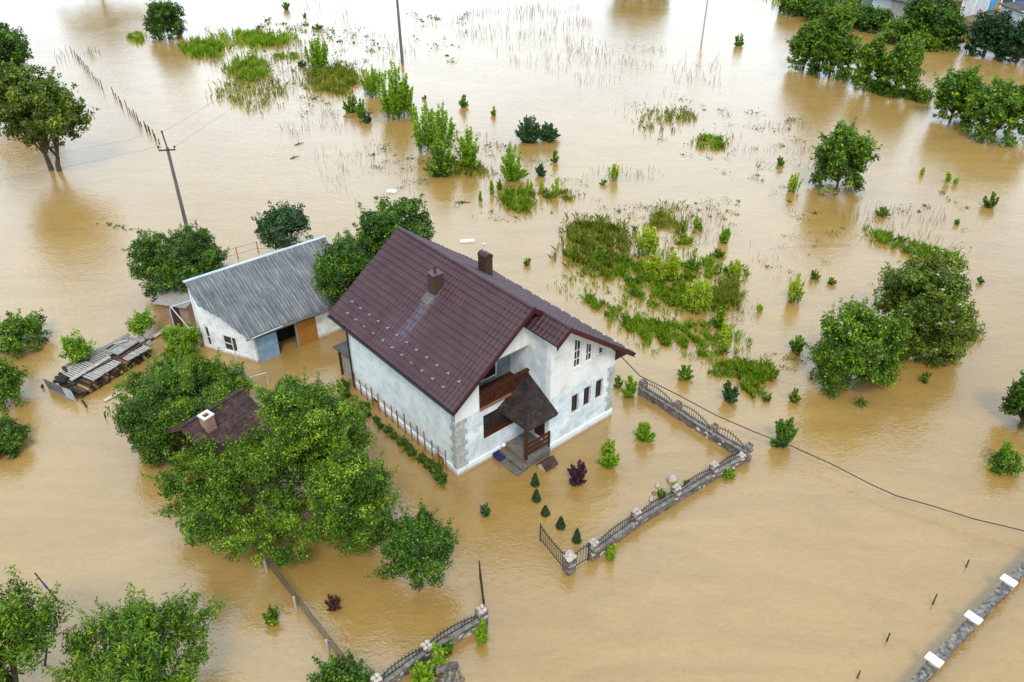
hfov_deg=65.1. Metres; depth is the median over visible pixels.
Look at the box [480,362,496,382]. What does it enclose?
window
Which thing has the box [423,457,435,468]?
bedding plant
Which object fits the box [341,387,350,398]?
bedding plant
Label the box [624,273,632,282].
shrub
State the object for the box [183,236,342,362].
shed
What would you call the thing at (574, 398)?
window
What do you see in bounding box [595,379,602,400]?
window
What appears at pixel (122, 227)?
floating leaves
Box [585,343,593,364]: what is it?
window
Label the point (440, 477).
bedding plant
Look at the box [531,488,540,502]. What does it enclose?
conifer
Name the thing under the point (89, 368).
plank
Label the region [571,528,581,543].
conifer
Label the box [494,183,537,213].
grass
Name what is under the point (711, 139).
grass
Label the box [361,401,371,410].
bedding plant
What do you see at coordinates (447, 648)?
shrub
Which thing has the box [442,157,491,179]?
grass
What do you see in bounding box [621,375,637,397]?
shrub
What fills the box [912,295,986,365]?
shrub
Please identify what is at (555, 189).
sapling
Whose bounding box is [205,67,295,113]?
grass
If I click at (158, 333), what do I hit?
plank
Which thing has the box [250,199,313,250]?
broadleaf tree
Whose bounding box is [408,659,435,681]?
shrub
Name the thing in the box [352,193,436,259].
broadleaf tree
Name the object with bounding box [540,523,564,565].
iron gate
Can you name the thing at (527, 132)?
shrub
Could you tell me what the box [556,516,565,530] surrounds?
conifer
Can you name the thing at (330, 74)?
grass
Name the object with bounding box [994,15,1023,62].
broadleaf tree
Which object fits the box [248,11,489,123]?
water weeds
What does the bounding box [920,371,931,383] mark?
shrub
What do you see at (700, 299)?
sapling
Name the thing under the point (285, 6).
shrub
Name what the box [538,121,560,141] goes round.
shrub
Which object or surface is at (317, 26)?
shrub
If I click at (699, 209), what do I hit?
water weeds
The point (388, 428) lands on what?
bedding plant
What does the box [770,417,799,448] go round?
shrub
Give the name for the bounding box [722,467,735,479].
shrub
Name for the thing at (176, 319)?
door
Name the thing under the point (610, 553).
shrub
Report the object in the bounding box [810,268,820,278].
shrub
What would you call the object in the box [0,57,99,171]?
broadleaf tree
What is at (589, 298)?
grass
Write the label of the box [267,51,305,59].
grass
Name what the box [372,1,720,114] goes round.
dead reeds
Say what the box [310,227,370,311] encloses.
broadleaf tree
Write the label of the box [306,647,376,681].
shrub
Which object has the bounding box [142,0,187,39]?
shrub
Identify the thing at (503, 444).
globe lamp
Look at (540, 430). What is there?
door
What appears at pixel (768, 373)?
grass
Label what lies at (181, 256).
broadleaf tree
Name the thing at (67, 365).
plank
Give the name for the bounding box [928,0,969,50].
broadleaf tree
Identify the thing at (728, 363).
grass
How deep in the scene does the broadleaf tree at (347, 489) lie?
33.35 m
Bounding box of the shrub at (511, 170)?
[500,141,529,181]
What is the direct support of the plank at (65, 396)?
on the water
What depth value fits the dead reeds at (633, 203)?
66.71 m
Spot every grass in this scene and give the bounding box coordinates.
[126,30,147,43]
[175,34,231,60]
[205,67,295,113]
[209,25,304,48]
[220,49,274,84]
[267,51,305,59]
[299,56,368,96]
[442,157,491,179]
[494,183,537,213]
[528,183,585,202]
[547,211,641,281]
[547,266,611,300]
[580,291,659,334]
[601,245,751,315]
[604,308,752,363]
[631,101,684,137]
[644,199,693,246]
[655,103,698,124]
[673,232,693,245]
[690,132,728,150]
[707,355,755,377]
[709,277,742,315]
[723,361,772,402]
[745,356,780,384]
[771,0,967,51]
[832,68,938,101]
[861,223,965,262]
[892,315,925,362]
[960,315,985,349]
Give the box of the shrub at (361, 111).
[356,98,366,117]
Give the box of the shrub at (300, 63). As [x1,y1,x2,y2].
[297,59,306,66]
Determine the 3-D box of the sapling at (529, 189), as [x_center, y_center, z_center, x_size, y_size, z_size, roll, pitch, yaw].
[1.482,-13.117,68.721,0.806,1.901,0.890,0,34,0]
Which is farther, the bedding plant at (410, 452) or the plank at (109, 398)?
the plank at (109, 398)
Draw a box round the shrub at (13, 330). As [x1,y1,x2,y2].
[0,308,52,359]
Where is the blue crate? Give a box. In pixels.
[492,450,505,461]
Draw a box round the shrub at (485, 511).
[480,502,490,516]
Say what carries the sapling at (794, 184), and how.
in the water
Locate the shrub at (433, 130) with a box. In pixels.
[410,99,455,152]
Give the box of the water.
[0,0,1023,681]
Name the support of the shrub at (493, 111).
on the water
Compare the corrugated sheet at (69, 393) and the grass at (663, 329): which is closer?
the corrugated sheet at (69, 393)
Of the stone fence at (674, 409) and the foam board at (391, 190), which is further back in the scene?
the foam board at (391, 190)
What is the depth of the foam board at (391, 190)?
69.48 m
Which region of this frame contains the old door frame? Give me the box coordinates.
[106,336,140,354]
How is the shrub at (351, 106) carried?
on the water
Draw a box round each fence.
[225,241,268,257]
[239,526,356,673]
[370,604,487,681]
[587,451,746,561]
[638,378,753,461]
[909,560,1023,681]
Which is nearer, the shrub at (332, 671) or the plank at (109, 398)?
the shrub at (332, 671)
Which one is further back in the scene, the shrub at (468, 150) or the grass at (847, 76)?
the grass at (847, 76)
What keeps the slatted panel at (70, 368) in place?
on the log pile
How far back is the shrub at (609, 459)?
40.27 m
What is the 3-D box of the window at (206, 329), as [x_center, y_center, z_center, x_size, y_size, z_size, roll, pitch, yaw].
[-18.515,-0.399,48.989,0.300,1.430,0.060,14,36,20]
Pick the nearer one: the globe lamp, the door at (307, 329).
the globe lamp
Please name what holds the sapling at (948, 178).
in the water
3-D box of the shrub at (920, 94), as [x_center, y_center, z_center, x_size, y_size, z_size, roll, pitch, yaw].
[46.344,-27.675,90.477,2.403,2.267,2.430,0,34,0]
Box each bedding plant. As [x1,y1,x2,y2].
[336,378,351,391]
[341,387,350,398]
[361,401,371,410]
[372,414,379,424]
[375,421,384,430]
[382,423,393,432]
[387,431,397,439]
[395,435,411,445]
[401,440,413,452]
[406,446,420,456]
[413,450,426,463]
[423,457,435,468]
[429,460,443,472]
[431,468,447,487]
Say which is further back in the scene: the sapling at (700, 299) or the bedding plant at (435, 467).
the sapling at (700, 299)
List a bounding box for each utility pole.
[157,130,187,227]
[396,0,403,63]
[701,0,707,42]
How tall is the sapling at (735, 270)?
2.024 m
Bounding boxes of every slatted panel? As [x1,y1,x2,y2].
[58,361,92,377]
[82,358,120,380]
[86,349,112,364]
[122,345,149,360]
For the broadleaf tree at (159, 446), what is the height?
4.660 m
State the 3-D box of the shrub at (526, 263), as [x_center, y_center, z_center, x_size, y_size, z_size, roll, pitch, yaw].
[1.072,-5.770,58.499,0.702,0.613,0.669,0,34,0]
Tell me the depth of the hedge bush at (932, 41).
108.80 m
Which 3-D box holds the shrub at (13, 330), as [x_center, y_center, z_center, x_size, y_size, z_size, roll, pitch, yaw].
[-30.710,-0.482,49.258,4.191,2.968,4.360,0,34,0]
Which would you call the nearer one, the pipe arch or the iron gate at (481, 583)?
the iron gate at (481, 583)
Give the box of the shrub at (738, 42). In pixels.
[734,33,744,45]
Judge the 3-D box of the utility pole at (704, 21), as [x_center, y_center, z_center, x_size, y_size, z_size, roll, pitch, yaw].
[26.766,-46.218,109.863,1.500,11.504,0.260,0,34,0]
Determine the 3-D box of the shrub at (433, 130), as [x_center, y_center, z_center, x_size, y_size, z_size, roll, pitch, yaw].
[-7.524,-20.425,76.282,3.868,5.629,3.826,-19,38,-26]
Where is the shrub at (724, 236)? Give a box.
[719,225,731,243]
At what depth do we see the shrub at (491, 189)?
69.03 m
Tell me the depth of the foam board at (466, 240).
61.57 m
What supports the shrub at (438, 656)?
on the water
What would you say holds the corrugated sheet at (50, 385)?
on the water
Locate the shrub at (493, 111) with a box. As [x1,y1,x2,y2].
[490,106,496,115]
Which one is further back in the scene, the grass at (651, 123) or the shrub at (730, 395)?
the grass at (651, 123)
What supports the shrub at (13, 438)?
on the water
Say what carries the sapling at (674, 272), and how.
in the water
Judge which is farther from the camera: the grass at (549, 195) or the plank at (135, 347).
the grass at (549, 195)
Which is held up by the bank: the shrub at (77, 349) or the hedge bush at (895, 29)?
the hedge bush at (895, 29)
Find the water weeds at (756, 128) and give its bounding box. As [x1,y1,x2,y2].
[629,98,974,392]
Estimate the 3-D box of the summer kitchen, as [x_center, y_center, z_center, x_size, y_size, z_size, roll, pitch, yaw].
[-14.788,4.668,40.600,4.700,4.049,3.765,22,40,29]
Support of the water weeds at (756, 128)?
on the water
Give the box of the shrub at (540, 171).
[535,162,546,176]
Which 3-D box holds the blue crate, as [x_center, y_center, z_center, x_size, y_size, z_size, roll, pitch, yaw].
[-0.663,5.882,41.185,0.440,0.200,0.600,-25,41,-33]
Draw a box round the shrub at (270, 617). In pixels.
[261,603,279,626]
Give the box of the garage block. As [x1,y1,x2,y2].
[839,0,913,18]
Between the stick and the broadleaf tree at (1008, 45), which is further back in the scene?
the broadleaf tree at (1008, 45)
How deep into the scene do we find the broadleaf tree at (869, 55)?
92.41 m
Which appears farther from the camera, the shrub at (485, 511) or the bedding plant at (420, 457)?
the bedding plant at (420, 457)
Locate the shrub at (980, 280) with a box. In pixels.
[977,276,984,283]
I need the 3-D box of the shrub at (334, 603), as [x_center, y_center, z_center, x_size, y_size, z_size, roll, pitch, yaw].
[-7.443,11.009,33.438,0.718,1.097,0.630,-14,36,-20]
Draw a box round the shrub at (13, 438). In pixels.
[0,411,30,459]
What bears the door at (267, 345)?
in the shed at (235, 306)
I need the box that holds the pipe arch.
[169,300,190,327]
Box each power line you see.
[163,3,359,131]
[191,4,369,135]
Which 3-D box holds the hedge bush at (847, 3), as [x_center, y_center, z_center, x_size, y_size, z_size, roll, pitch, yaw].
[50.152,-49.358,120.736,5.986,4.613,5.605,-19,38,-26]
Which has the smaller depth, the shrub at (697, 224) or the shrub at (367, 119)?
the shrub at (697, 224)
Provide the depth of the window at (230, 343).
48.57 m
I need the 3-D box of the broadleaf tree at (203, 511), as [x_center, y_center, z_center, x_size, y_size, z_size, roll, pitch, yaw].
[-11.742,7.035,36.824,9.379,4.320,8.186,25,41,32]
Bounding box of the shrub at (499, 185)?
[496,179,502,189]
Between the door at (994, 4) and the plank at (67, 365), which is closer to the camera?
the plank at (67, 365)
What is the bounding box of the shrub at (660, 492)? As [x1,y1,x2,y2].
[656,488,664,496]
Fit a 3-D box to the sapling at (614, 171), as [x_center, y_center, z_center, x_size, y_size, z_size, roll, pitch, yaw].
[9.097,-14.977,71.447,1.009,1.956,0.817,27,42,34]
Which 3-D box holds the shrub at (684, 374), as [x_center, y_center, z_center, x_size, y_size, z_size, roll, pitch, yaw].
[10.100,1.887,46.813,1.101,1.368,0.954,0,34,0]
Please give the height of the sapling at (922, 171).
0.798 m
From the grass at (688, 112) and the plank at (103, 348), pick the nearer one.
the plank at (103, 348)
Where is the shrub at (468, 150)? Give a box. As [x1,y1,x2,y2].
[454,125,479,167]
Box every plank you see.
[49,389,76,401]
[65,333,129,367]
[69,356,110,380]
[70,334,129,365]
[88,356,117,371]
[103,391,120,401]
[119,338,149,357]
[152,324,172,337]
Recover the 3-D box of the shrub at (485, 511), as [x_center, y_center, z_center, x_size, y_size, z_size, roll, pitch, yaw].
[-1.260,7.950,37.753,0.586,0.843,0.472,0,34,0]
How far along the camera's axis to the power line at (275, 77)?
71.55 m
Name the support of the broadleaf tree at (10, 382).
on the water
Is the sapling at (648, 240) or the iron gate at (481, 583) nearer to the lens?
the iron gate at (481, 583)
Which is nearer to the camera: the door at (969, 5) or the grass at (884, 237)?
the grass at (884, 237)
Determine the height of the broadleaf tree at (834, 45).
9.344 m
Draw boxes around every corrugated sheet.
[43,378,64,395]
[61,387,76,401]
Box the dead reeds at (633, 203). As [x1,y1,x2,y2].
[441,130,755,318]
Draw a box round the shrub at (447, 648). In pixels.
[443,636,453,655]
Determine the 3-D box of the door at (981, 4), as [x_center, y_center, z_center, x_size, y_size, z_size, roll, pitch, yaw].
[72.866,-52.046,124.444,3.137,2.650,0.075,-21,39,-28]
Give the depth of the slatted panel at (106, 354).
47.53 m
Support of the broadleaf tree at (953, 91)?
in the water
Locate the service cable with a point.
(820, 458)
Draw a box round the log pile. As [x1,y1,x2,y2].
[53,339,154,398]
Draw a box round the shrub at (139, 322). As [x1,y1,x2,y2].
[124,306,156,338]
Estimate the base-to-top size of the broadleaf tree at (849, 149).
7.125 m
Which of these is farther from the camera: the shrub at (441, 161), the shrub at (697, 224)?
the shrub at (441, 161)
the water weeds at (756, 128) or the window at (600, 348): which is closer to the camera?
the window at (600, 348)
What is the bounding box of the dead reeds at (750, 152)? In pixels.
[54,21,957,285]
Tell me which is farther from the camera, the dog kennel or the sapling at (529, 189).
the sapling at (529, 189)
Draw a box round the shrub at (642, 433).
[632,421,655,441]
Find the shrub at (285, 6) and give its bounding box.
[281,2,289,9]
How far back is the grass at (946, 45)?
116.20 m
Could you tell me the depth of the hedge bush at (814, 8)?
122.19 m
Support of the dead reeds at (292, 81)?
on the water
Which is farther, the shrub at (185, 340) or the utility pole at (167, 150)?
the utility pole at (167, 150)
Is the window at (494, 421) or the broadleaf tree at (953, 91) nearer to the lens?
the window at (494, 421)
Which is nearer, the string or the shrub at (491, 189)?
the string
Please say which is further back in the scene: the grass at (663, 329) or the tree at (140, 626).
the grass at (663, 329)
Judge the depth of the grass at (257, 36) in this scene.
113.81 m
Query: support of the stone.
on the water
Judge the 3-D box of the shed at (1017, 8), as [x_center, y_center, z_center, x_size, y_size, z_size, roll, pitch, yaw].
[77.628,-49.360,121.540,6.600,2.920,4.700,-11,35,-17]
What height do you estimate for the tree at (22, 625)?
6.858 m
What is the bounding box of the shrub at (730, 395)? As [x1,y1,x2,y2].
[722,380,740,403]
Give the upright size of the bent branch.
2.523 m
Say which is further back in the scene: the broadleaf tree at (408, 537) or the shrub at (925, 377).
the shrub at (925, 377)
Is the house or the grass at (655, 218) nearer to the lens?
the house
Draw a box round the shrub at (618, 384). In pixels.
[613,375,623,387]
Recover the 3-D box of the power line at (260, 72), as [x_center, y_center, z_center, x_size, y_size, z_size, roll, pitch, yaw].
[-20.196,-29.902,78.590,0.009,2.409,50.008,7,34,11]
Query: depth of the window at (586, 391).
42.12 m
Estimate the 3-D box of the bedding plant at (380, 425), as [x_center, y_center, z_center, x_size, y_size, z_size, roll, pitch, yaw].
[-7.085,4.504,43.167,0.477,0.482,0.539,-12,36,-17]
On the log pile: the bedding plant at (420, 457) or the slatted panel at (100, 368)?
the slatted panel at (100, 368)
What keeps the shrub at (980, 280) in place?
in the water
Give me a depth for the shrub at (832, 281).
56.12 m
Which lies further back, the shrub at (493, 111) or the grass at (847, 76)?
the grass at (847, 76)
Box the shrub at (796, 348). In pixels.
[789,335,805,354]
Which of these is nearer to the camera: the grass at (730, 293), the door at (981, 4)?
the grass at (730, 293)
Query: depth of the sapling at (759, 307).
53.08 m
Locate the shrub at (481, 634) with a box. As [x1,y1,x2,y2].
[474,617,488,645]
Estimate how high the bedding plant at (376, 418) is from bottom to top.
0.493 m
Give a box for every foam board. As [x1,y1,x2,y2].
[386,189,396,192]
[460,239,474,242]
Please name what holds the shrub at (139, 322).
on the water
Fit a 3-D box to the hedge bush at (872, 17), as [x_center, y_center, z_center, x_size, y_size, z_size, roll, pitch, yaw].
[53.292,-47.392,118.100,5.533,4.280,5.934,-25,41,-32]
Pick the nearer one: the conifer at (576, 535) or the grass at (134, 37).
the conifer at (576, 535)
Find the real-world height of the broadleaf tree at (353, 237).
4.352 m
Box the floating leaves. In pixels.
[96,222,164,235]
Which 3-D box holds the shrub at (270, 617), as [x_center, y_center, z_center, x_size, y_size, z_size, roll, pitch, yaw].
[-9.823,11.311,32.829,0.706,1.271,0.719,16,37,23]
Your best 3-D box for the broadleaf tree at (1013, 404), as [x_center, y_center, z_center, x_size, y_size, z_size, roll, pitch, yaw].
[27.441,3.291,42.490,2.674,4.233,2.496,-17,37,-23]
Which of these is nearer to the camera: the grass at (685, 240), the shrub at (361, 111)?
the grass at (685, 240)
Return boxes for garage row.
[954,0,1023,16]
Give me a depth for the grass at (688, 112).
86.13 m
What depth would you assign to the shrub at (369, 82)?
91.26 m
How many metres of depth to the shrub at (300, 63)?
102.64 m
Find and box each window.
[204,325,211,343]
[222,335,237,352]
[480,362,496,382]
[483,409,513,438]
[571,394,578,415]
[573,339,581,370]
[583,386,590,408]
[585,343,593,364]
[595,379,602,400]
[598,347,604,356]
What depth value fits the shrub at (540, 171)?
72.28 m
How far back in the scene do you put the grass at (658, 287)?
56.03 m
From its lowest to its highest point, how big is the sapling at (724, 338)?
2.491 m
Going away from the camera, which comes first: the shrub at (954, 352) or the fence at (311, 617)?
the fence at (311, 617)
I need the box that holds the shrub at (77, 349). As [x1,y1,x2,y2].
[58,328,95,364]
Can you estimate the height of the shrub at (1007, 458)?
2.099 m
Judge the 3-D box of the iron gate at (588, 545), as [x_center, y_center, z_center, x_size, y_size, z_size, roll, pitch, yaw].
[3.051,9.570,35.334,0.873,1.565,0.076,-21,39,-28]
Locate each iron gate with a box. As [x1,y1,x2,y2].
[479,560,484,605]
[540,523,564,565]
[574,543,589,565]
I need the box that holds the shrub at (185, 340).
[160,321,202,358]
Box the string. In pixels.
[353,376,442,453]
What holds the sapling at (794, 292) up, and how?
in the water
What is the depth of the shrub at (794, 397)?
44.92 m
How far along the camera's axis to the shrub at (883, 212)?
65.38 m
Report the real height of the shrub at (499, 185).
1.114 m
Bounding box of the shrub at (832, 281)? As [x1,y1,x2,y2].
[827,277,837,284]
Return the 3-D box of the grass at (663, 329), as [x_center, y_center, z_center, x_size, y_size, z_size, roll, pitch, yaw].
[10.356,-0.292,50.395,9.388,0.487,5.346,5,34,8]
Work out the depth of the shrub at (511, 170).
70.92 m
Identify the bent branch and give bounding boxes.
[44,603,56,665]
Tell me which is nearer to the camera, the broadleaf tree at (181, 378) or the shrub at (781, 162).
the broadleaf tree at (181, 378)
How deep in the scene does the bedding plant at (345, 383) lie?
45.78 m
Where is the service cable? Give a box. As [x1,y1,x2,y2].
[613,349,1023,530]
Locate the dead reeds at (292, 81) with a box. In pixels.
[180,0,417,193]
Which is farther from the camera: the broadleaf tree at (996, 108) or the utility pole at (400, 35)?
the utility pole at (400, 35)
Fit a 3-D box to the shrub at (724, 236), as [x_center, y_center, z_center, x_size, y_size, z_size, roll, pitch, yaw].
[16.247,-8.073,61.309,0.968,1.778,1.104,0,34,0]
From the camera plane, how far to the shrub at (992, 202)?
66.60 m
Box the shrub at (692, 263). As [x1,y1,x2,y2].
[684,256,701,270]
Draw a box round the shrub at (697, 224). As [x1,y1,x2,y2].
[693,215,701,227]
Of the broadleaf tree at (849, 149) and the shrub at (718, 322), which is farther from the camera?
the broadleaf tree at (849, 149)
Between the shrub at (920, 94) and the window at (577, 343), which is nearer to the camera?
the window at (577, 343)
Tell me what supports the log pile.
on the water
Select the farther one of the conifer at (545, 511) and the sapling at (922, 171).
the sapling at (922, 171)
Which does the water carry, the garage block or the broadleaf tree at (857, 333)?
the broadleaf tree at (857, 333)
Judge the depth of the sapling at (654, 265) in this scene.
56.36 m
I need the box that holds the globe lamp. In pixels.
[501,442,505,449]
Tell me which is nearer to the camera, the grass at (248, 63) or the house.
the house
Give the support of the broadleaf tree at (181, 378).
in the water
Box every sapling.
[525,178,533,194]
[539,177,543,194]
[551,178,559,196]
[607,164,619,180]
[635,225,659,255]
[643,248,671,279]
[666,250,680,281]
[682,274,713,314]
[717,319,732,353]
[726,259,742,281]
[756,303,763,311]
[787,172,803,191]
[787,273,805,302]
[919,167,924,174]
[944,171,951,182]
[953,177,960,183]
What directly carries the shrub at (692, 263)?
on the water
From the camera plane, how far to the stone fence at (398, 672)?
31.37 m
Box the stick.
[34,572,56,599]
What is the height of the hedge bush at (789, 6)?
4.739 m
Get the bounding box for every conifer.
[530,473,539,487]
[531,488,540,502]
[540,505,549,517]
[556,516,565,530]
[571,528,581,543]
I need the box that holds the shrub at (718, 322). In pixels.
[708,306,726,328]
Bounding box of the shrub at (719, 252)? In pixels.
[713,248,724,258]
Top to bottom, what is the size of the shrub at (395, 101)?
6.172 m
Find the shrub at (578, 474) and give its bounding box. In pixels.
[567,459,587,486]
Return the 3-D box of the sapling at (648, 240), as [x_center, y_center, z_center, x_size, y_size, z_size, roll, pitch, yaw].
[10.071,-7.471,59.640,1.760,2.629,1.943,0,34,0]
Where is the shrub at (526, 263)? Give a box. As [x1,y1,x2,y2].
[523,257,530,265]
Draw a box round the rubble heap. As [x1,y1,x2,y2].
[429,661,464,681]
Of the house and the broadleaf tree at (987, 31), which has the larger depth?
the broadleaf tree at (987, 31)
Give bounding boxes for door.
[168,306,183,326]
[256,331,279,361]
[296,317,318,346]
[534,423,544,438]
[961,0,975,16]
[974,0,988,13]
[987,0,1001,11]
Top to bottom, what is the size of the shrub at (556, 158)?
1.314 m
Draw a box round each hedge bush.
[777,0,812,16]
[804,0,836,23]
[836,0,866,28]
[856,1,897,33]
[881,16,919,43]
[908,25,949,51]
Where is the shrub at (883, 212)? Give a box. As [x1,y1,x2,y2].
[874,206,890,216]
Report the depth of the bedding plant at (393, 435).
42.47 m
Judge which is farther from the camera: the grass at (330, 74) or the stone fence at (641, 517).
the grass at (330, 74)
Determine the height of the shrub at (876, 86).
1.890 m
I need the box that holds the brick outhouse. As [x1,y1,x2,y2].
[152,287,196,326]
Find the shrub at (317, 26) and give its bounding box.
[311,23,323,28]
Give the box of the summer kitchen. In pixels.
[162,387,273,456]
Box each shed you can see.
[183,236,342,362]
[999,1,1023,25]
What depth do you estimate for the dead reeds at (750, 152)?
65.32 m
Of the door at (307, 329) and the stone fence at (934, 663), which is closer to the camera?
the stone fence at (934, 663)
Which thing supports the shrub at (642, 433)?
on the water
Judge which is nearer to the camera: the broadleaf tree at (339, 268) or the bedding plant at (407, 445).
the bedding plant at (407, 445)
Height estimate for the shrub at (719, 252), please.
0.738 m
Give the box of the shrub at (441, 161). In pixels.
[422,134,457,177]
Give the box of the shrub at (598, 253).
[593,246,608,260]
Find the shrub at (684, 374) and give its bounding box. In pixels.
[677,365,693,380]
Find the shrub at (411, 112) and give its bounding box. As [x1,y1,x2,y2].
[409,103,418,120]
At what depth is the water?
50.35 m
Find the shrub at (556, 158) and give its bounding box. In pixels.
[550,150,559,162]
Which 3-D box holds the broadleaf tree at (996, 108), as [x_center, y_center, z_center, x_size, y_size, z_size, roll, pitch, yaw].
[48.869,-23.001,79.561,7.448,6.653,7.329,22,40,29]
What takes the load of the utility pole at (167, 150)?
on the water
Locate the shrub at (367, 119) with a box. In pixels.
[362,112,371,122]
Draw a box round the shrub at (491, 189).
[489,180,494,193]
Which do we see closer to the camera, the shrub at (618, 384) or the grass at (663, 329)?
the shrub at (618, 384)
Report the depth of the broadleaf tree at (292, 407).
35.24 m
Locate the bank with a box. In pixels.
[797,0,1023,57]
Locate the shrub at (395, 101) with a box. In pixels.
[375,59,413,119]
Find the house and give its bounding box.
[327,226,635,476]
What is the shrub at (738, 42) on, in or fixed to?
in the water
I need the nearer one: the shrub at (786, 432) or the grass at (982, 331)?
the shrub at (786, 432)
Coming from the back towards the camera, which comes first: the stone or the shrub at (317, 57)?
the shrub at (317, 57)
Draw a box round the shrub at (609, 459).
[595,438,619,468]
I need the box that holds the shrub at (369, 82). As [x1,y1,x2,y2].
[360,64,386,97]
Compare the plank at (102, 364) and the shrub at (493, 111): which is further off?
the shrub at (493, 111)
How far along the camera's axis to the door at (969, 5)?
122.64 m
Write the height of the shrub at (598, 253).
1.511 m
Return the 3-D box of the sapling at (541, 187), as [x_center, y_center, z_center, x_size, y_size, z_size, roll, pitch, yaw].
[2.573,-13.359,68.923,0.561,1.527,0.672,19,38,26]
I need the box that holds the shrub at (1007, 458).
[986,439,1023,476]
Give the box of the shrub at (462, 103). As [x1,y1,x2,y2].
[458,94,468,107]
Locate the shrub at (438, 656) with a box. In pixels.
[429,640,447,668]
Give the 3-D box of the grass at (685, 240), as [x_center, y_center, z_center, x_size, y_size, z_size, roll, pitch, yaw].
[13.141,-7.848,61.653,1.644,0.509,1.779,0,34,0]
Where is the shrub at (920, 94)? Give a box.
[910,83,934,102]
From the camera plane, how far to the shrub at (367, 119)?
84.31 m
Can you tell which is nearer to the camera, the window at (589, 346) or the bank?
the window at (589, 346)
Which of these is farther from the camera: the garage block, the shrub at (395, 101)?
the garage block
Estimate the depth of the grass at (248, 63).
101.19 m
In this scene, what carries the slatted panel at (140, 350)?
on the log pile
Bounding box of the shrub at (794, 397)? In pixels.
[789,388,801,402]
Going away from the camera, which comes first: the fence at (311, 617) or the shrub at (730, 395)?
the fence at (311, 617)
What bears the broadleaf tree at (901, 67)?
in the water
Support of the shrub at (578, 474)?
on the water
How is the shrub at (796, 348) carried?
on the water
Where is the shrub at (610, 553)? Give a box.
[604,543,615,561]
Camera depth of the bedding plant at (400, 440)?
41.94 m
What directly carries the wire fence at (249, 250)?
on the water
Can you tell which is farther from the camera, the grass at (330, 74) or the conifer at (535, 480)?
the grass at (330, 74)
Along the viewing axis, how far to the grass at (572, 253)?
61.08 m
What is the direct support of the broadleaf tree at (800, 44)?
in the water
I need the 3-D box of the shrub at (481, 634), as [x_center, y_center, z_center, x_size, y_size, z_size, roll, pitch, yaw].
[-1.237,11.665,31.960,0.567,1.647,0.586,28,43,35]
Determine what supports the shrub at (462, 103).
on the water
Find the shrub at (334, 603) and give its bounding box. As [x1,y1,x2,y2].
[324,594,341,611]
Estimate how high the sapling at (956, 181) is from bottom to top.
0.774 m
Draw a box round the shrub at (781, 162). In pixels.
[777,155,784,165]
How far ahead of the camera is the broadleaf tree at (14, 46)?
86.78 m
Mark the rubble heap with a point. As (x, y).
(448, 671)
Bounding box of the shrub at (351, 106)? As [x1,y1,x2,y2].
[342,93,358,112]
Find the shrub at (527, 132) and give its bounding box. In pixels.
[514,114,543,142]
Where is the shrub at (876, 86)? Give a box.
[869,80,891,93]
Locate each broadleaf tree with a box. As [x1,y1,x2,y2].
[0,22,33,74]
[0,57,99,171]
[0,354,29,411]
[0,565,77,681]
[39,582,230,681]
[104,384,188,468]
[110,346,252,443]
[121,220,230,304]
[142,421,332,568]
[245,365,377,487]
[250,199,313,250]
[299,430,401,557]
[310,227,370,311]
[332,229,366,260]
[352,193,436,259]
[362,498,458,591]
[785,16,820,70]
[796,294,913,407]
[806,0,863,79]
[808,117,881,195]
[850,32,886,92]
[866,244,980,368]
[876,34,929,97]
[897,0,959,38]
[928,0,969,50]
[932,63,988,119]
[959,74,1023,146]
[963,8,1015,56]
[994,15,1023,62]
[998,370,1023,428]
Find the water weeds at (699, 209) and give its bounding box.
[364,129,749,323]
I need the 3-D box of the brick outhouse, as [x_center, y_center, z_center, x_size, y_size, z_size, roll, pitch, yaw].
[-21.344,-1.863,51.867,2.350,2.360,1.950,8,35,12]
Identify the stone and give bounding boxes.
[666,474,677,484]
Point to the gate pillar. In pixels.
(569, 563)
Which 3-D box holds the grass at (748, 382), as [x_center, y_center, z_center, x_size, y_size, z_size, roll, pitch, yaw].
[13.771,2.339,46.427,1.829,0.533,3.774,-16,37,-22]
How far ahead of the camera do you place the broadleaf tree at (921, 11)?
110.55 m
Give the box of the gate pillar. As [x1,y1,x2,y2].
[562,550,576,575]
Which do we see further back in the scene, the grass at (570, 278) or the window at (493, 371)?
the grass at (570, 278)
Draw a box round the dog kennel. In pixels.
[536,455,557,471]
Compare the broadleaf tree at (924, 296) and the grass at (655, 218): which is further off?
the grass at (655, 218)
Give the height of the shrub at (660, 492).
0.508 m
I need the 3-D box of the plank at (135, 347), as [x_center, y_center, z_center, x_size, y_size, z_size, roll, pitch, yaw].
[-22.717,0.423,48.328,0.150,0.150,2.371,13,36,18]
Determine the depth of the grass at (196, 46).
108.76 m
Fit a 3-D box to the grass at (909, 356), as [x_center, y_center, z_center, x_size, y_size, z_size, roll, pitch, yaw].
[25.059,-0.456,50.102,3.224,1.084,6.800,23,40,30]
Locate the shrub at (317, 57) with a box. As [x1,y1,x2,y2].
[304,35,328,68]
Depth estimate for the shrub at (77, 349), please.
46.62 m
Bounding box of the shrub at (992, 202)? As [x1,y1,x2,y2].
[982,191,999,207]
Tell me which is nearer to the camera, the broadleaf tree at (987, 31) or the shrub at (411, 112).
the shrub at (411, 112)

